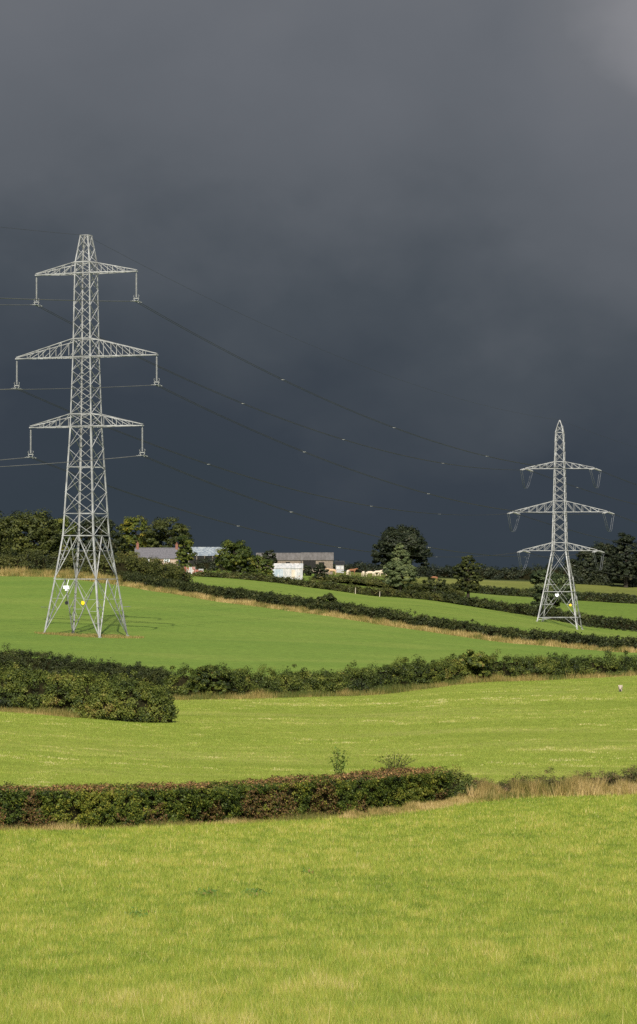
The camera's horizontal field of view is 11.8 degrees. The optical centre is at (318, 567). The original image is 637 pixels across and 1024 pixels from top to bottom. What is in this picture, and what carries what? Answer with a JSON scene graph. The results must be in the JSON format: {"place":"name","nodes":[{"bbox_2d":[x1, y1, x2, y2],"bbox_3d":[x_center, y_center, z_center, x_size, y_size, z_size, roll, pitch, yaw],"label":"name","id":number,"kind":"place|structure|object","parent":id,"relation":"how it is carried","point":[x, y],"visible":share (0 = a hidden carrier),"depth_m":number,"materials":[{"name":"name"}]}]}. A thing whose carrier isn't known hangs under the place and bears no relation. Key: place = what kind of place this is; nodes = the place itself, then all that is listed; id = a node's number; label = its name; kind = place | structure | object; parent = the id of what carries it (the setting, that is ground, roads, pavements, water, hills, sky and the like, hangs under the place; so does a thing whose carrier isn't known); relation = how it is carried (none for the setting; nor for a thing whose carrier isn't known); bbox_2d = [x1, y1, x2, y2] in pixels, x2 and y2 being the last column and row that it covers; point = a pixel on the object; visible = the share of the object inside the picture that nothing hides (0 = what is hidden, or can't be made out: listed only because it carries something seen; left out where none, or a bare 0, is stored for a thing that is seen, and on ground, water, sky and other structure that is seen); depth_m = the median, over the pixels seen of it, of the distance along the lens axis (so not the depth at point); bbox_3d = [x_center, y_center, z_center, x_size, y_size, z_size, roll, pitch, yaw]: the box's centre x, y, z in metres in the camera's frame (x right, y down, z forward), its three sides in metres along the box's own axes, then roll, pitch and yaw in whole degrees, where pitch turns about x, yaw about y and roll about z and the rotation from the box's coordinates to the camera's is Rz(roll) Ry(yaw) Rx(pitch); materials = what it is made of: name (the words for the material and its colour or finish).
{"place":"outdoors","nodes":[
{"label":"outdoors","id":0,"kind":"place"},
{"bbox_2d":[0,705,82,717],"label":"meadow edge grass","id":1,"kind":"structure","parent":0,"point":[51,711],"depth_m":223.79,"materials":[{"name":"green plant"}]},
{"bbox_2d":[34,631,144,637],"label":"dry grass","id":2,"kind":"structure","parent":0,"point":[94,635],"depth_m":416.85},
{"bbox_2d":[0,576,636,696],"bbox_3d":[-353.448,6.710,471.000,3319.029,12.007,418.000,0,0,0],"label":"pylon field","id":3,"kind":"structure","parent":0,"point":[176,631],"depth_m":442.06,"materials":[{"name":"green plant"}]},
{"bbox_2d":[11,234,161,637],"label":"electricity pylon","id":4,"kind":"object","parent":3,"relation":"on","point":[81,427],"visible":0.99,"depth_m":419.61,"materials":[{"name":"metal"}]},
{"bbox_2d":[0,456,134,466],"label":"power cable","id":5,"kind":"object","parent":4,"relation":"attached to","point":[66,462],"visible":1,"depth_m":396.03,"materials":[{"name":"metal"}]},
{"bbox_2d":[1,298,133,301],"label":"power cable","id":6,"kind":"object","parent":4,"relation":"attached to","point":[48,299],"visible":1,"depth_m":392.67,"materials":[{"name":"metal"}]},
{"bbox_2d":[0,385,150,389],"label":"power cable","id":7,"kind":"object","parent":4,"relation":"attached to","point":[70,388],"visible":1,"depth_m":392.26,"materials":[{"name":"metal"}]},
{"bbox_2d":[19,390,498,514],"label":"power cable","id":8,"kind":"object","parent":4,"relation":"attached to","point":[228,470],"visible":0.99,"depth_m":512.85,"materials":[{"name":"metal"}]},
{"bbox_2d":[37,305,504,469],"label":"power cable","id":9,"kind":"object","parent":4,"relation":"attached to","point":[251,406],"visible":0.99,"depth_m":517.71,"materials":[{"name":"metal"}]},
{"bbox_2d":[32,458,518,556],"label":"power cable","id":10,"kind":"object","parent":4,"relation":"attached to","point":[234,524],"visible":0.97,"depth_m":509.04,"materials":[{"name":"metal"}]},
{"bbox_2d":[86,235,556,419],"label":"earth wire","id":11,"kind":"object","parent":4,"relation":"attached to","point":[286,334],"visible":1,"depth_m":502.45,"materials":[{"name":"metal"}]},
{"bbox_2d":[138,303,590,469],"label":"power cable","id":12,"kind":"object","parent":4,"relation":"attached to","point":[340,405],"visible":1,"depth_m":512.79,"materials":[{"name":"metal"}]},
{"bbox_2d":[143,456,593,556],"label":"power cable","id":13,"kind":"object","parent":4,"relation":"attached to","point":[333,524],"visible":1,"depth_m":502.29,"materials":[{"name":"metal"}]},
{"bbox_2d":[156,385,603,514],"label":"power cable","id":14,"kind":"object","parent":4,"relation":"attached to","point":[352,469],"visible":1,"depth_m":509.30,"materials":[{"name":"metal"}]},
{"bbox_2d":[0,642,175,689],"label":"back hedge","id":15,"kind":"object","parent":3,"relation":"on","point":[155,676],"visible":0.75,"depth_m":293.62,"materials":[{"name":"green plant"}]},
{"bbox_2d":[188,664,239,697],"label":"thorn bush","id":16,"kind":"object","parent":3,"relation":"on","point":[217,685],"visible":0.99,"depth_m":267.37,"materials":[{"name":"green plant"}]},
{"bbox_2d":[112,581,636,652],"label":"dry verge grass","id":17,"kind":"structure","parent":3,"relation":"on","point":[382,621],"depth_m":508.29,"materials":[{"name":"plant"}]},
{"bbox_2d":[161,646,636,696],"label":"field hedge","id":18,"kind":"object","parent":3,"relation":"on","point":[418,671],"visible":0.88,"depth_m":281.52,"materials":[{"name":"green plant"}]},
{"bbox_2d":[167,669,636,699],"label":"rank grass","id":19,"kind":"structure","parent":3,"relation":"on","point":[393,689],"depth_m":278.21,"materials":[{"name":"green plant"}]},
{"bbox_2d":[457,649,493,681],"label":"thorn bush","id":20,"kind":"object","parent":3,"relation":"on","point":[478,660],"visible":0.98,"depth_m":289.24,"materials":[{"name":"green plant"}]},
{"bbox_2d":[0,675,636,826],"bbox_3d":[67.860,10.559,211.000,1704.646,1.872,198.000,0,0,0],"label":"field","id":21,"kind":"structure","parent":0,"point":[440,713],"depth_m":200.38,"materials":[{"name":"green plant"}]},
{"bbox_2d":[0,660,178,722],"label":"tall hedge","id":22,"kind":"object","parent":21,"relation":"on","point":[112,699],"visible":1,"depth_m":224.04,"materials":[{"name":"green plant"}]},
{"bbox_2d":[0,766,453,828],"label":"trimmed hedge","id":23,"kind":"object","parent":21,"relation":"on","point":[99,804],"visible":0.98,"depth_m":129.41,"materials":[{"name":"green plant"}]},
{"bbox_2d":[329,747,350,774],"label":"sapling","id":24,"kind":"object","parent":21,"relation":"on","point":[342,766],"visible":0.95,"depth_m":138.89,"materials":[{"name":"green plant"}]},
{"bbox_2d":[373,752,414,772],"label":"upright shoots","id":25,"kind":"object","parent":21,"relation":"on","point":[397,765],"visible":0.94,"depth_m":142.99,"materials":[{"name":"green plant"}]},
{"bbox_2d":[320,791,509,818],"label":"fallow grass","id":26,"kind":"structure","parent":21,"relation":"on","point":[414,805],"depth_m":140.48,"materials":[{"name":"beige plant"}]},
{"bbox_2d":[436,763,477,797],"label":"hedge end bush","id":27,"kind":"object","parent":21,"relation":"on","point":[458,783],"visible":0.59,"depth_m":146.81,"materials":[{"name":"green plant"}]},
{"bbox_2d":[473,764,636,792],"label":"bramble hedge","id":28,"kind":"object","parent":21,"relation":"on","point":[609,776],"visible":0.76,"depth_m":151.12,"materials":[{"name":"green plant"}]},
{"bbox_2d":[0,790,636,1023],"bbox_3d":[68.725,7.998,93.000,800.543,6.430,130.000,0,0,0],"label":"field","id":29,"kind":"structure","parent":0,"point":[547,802],"depth_m":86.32,"materials":[{"name":"green plant"}]},
{"bbox_2d":[124,907,155,917],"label":"dock weed","id":30,"kind":"object","parent":29,"relation":"on","point":[140,914],"visible":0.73,"depth_m":74.61,"materials":[{"name":"green plant"}]},
{"bbox_2d":[0,810,354,830],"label":"hedge foot grass","id":31,"kind":"structure","parent":29,"relation":"on","point":[60,826],"depth_m":126.51,"materials":[{"name":"green plant"}]},
{"bbox_2d":[198,887,217,896],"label":"dock weed","id":32,"kind":"object","parent":29,"relation":"on","point":[210,890],"visible":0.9,"depth_m":84.20,"materials":[{"name":"green plant"}]},
{"bbox_2d":[241,887,272,896],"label":"dock weed","id":33,"kind":"object","parent":29,"relation":"on","point":[255,891],"visible":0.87,"depth_m":84.23,"materials":[{"name":"green plant"}]},
{"bbox_2d":[464,770,636,798],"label":"tall dry grass","id":34,"kind":"structure","parent":29,"relation":"on","point":[578,785],"depth_m":148.89,"materials":[{"name":"beige plant"}]},
{"bbox_2d":[0,0,636,569],"label":"sky","id":35,"kind":"structure","parent":0,"point":[440,196],"materials":[{"name":"grey"}]},
{"bbox_2d":[186,566,636,631],"bbox_3d":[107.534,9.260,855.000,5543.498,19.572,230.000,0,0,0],"label":"strip field","id":36,"kind":"structure","parent":0,"point":[619,610],"depth_m":904.78,"materials":[{"name":"green plant"}]},
{"bbox_2d":[108,526,130,556],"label":"broadleaf tree","id":37,"kind":"object","parent":36,"relation":"on","point":[119,537],"visible":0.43,"depth_m":768.76,"materials":[{"name":"green plant"}]},
{"bbox_2d":[119,515,147,556],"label":"broadleaf tree","id":38,"kind":"object","parent":36,"relation":"on","point":[128,525],"visible":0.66,"depth_m":847.94,"materials":[{"name":"green plant"}]},
{"bbox_2d":[92,551,181,566],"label":"farm hedge","id":39,"kind":"object","parent":36,"relation":"on","point":[118,554],"visible":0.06,"depth_m":742.00,"materials":[{"name":"green plant"}]},
{"bbox_2d":[135,542,178,565],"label":"cottage","id":40,"kind":"structure","parent":36,"relation":"on","point":[165,554],"depth_m":801.27,"materials":[{"name":"stone"}]},
{"bbox_2d":[139,516,197,556],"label":"broadleaf tree","id":41,"kind":"object","parent":36,"relation":"on","point":[154,537],"visible":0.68,"depth_m":842.10,"materials":[{"name":"green plant"}]},
{"bbox_2d":[175,535,193,566],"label":"broadleaf tree","id":42,"kind":"object","parent":36,"relation":"on","point":[179,553],"visible":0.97,"depth_m":784.11,"materials":[{"name":"green plant"}]},
{"bbox_2d":[184,567,194,573],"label":"sheet fence","id":43,"kind":"object","parent":36,"relation":"on","point":[192,569],"visible":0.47,"depth_m":757.00,"materials":[{"name":"white metal"}]},
{"bbox_2d":[191,556,251,572],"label":"farmyard hedge","id":44,"kind":"object","parent":36,"relation":"on","point":[204,564],"visible":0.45,"depth_m":798.67,"materials":[{"name":"green plant"}]},
{"bbox_2d":[214,539,254,573],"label":"sycamore tree","id":45,"kind":"object","parent":36,"relation":"on","point":[239,554],"visible":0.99,"depth_m":767.88,"materials":[{"name":"green plant"}]},
{"bbox_2d":[249,554,273,576],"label":"leafy bush","id":46,"kind":"object","parent":36,"relation":"on","point":[259,566],"visible":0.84,"depth_m":764.06,"materials":[{"name":"green plant"}]},
{"bbox_2d":[261,550,277,566],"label":"broadleaf tree","id":47,"kind":"object","parent":36,"relation":"on","point":[265,555],"visible":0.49,"depth_m":849.56,"materials":[{"name":"green plant"}]},
{"bbox_2d":[273,563,302,579],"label":"tin shed","id":48,"kind":"structure","parent":36,"relation":"on","point":[285,570],"depth_m":790.00,"materials":[{"name":"white metal"}]},
{"bbox_2d":[273,569,282,577],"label":"sliding door","id":49,"kind":"structure","parent":48,"relation":"in","point":[278,572],"depth_m":789.84,"materials":[{"name":"white metal"}]},
{"bbox_2d":[303,565,312,575],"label":"thorn bush","id":50,"kind":"object","parent":36,"relation":"on","point":[307,571],"visible":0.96,"depth_m":829.29,"materials":[{"name":"green plant"}]},
{"bbox_2d":[312,563,328,578],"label":"thorn bush","id":51,"kind":"object","parent":36,"relation":"on","point":[322,570],"visible":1,"depth_m":799.00,"materials":[{"name":"green plant"}]},
{"bbox_2d":[308,571,465,596],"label":"pasture scrub","id":52,"kind":"object","parent":36,"relation":"on","point":[362,580],"visible":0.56,"depth_m":804.28,"materials":[{"name":"green plant"}]},
{"bbox_2d":[382,543,419,591],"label":"grey green tree","id":53,"kind":"object","parent":36,"relation":"on","point":[395,568],"visible":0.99,"depth_m":776.47,"materials":[{"name":"green plant"}]},
{"bbox_2d":[371,524,434,575],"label":"oak tree","id":54,"kind":"object","parent":36,"relation":"on","point":[408,535],"visible":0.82,"depth_m":902.30,"materials":[{"name":"green plant"}]},
{"bbox_2d":[419,576,449,592],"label":"thorn bush","id":55,"kind":"object","parent":36,"relation":"on","point":[434,587],"visible":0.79,"depth_m":804.30,"materials":[{"name":"green plant"}]},
{"bbox_2d":[450,555,483,596],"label":"tree","id":56,"kind":"object","parent":36,"relation":"on","point":[468,583],"visible":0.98,"depth_m":789.15,"materials":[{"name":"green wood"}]},
{"bbox_2d":[428,590,636,631],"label":"valley hedge","id":57,"kind":"object","parent":36,"relation":"on","point":[615,623],"visible":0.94,"depth_m":787.52,"materials":[{"name":"green plant"}]},
{"bbox_2d":[446,583,636,603],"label":"strip hedge","id":58,"kind":"object","parent":36,"relation":"on","point":[591,596],"visible":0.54,"depth_m":956.28,"materials":[{"name":"green plant"}]},
{"bbox_2d":[529,569,579,619],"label":"leafy bush","id":59,"kind":"object","parent":36,"relation":"on","point":[539,576],"visible":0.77,"depth_m":798.05,"materials":[{"name":"green plant"}]},
{"bbox_2d":[187,566,636,603],"bbox_3d":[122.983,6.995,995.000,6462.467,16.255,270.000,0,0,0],"label":"pasture","id":60,"kind":"structure","parent":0,"point":[581,588],"depth_m":1059.80,"materials":[{"name":"green plant"}]},
{"bbox_2d":[188,547,229,565],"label":"metal barn","id":61,"kind":"structure","parent":60,"relation":"on","point":[205,552],"depth_m":906.45,"materials":[{"name":"metal"}]},
{"bbox_2d":[256,553,300,569],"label":"stone barn","id":62,"kind":"structure","parent":60,"relation":"on","point":[288,557],"depth_m":881.08,"materials":[{"name":"grey stone"}]},
{"bbox_2d":[301,553,333,573],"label":"open barn","id":63,"kind":"structure","parent":60,"relation":"on","point":[313,559],"depth_m":876.00,"materials":[{"name":"metal"}]},
{"bbox_2d":[335,561,344,572],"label":"farmhouse","id":64,"kind":"object","parent":60,"relation":"on","point":[339,566],"visible":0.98,"depth_m":960.00,"materials":[{"name":"white stone"}]},
{"bbox_2d":[333,560,578,582],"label":"skyline hedge","id":65,"kind":"object","parent":60,"relation":"on","point":[514,573],"visible":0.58,"depth_m":1116.83,"materials":[{"name":"green plant"}]},
{"bbox_2d":[562,559,577,568],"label":"skyline tree","id":66,"kind":"object","parent":60,"relation":"on","point":[572,561],"visible":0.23,"depth_m":1138.12,"materials":[{"name":"green plant"}]},
{"bbox_2d":[574,549,599,579],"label":"skyline tree","id":67,"kind":"object","parent":60,"relation":"on","point":[589,562],"visible":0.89,"depth_m":1117.30,"materials":[{"name":"green plant"}]},
{"bbox_2d":[565,559,636,586],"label":"wood edge","id":68,"kind":"object","parent":60,"relation":"on","point":[604,579],"visible":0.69,"depth_m":1118.71,"materials":[{"name":"green plant"}]},
{"bbox_2d":[588,540,616,566],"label":"skyline tree","id":69,"kind":"object","parent":60,"relation":"on","point":[606,548],"visible":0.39,"depth_m":1146.88,"materials":[{"name":"green plant"}]},
{"bbox_2d":[609,532,636,587],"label":"skyline tree","id":70,"kind":"object","parent":60,"relation":"on","point":[626,567],"visible":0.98,"depth_m":1108.48,"materials":[{"name":"green plant"}]},
{"bbox_2d":[190,576,636,639],"bbox_3d":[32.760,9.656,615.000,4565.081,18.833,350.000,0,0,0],"label":"field","id":71,"kind":"structure","parent":0,"point":[463,613],"depth_m":694.60,"materials":[{"name":"green plant"}]},
{"bbox_2d":[0,511,22,555],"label":"broadleaf tree","id":72,"kind":"object","parent":71,"relation":"on","point":[1,527],"visible":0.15,"depth_m":696.27,"materials":[{"name":"green plant"}]},
{"bbox_2d":[0,508,65,558],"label":"broadleaf tree","id":73,"kind":"object","parent":71,"relation":"on","point":[17,539],"visible":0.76,"depth_m":687.15,"materials":[{"name":"green plant"}]},
{"bbox_2d":[0,566,124,583],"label":"bank grass","id":74,"kind":"structure","parent":71,"relation":"on","point":[66,574],"depth_m":628.33,"materials":[{"name":"plant"}]},
{"bbox_2d":[44,516,84,557],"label":"broadleaf tree","id":75,"kind":"object","parent":71,"relation":"on","point":[66,526],"visible":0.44,"depth_m":703.32,"materials":[{"name":"green plant"}]},
{"bbox_2d":[0,547,193,582],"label":"bank scrub","id":76,"kind":"object","parent":71,"relation":"on","point":[30,559],"visible":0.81,"depth_m":645.11,"materials":[{"name":"green plant"}]},
{"bbox_2d":[75,516,120,561],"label":"broadleaf tree","id":77,"kind":"object","parent":71,"relation":"on","point":[86,524],"visible":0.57,"depth_m":697.95,"materials":[{"name":"green plant"}]},
{"bbox_2d":[192,569,444,601],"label":"lane hedge","id":78,"kind":"object","parent":71,"relation":"on","point":[383,591],"visible":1,"depth_m":746.19,"materials":[{"name":"green plant"}]},
{"bbox_2d":[316,592,338,609],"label":"thorn bush","id":79,"kind":"object","parent":71,"relation":"on","point":[329,596],"visible":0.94,"depth_m":528.28,"materials":[{"name":"green plant"}]},
{"bbox_2d":[115,571,636,649],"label":"diagonal hedge","id":80,"kind":"object","parent":71,"relation":"on","point":[353,609],"visible":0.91,"depth_m":512.44,"materials":[{"name":"green plant"}]},
{"bbox_2d":[507,420,613,629],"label":"electricity pylon","id":81,"kind":"object","parent":71,"relation":"on","point":[553,542],"visible":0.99,"depth_m":734.13,"materials":[{"name":"metal"}]},
{"bbox_2d":[520,514,636,545],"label":"power cable","id":82,"kind":"object","parent":81,"relation":"attached to","point":[579,532],"visible":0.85,"depth_m":787.46,"materials":[{"name":"metal"}]},
{"bbox_2d":[531,553,636,578],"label":"power cable","id":83,"kind":"object","parent":81,"relation":"attached to","point":[583,567],"visible":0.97,"depth_m":781.90,"materials":[{"name":"metal"}]},
{"bbox_2d":[533,471,636,504],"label":"power cable","id":84,"kind":"object","parent":81,"relation":"attached to","point":[584,489],"visible":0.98,"depth_m":776.01,"materials":[{"name":"metal"}]}
]}

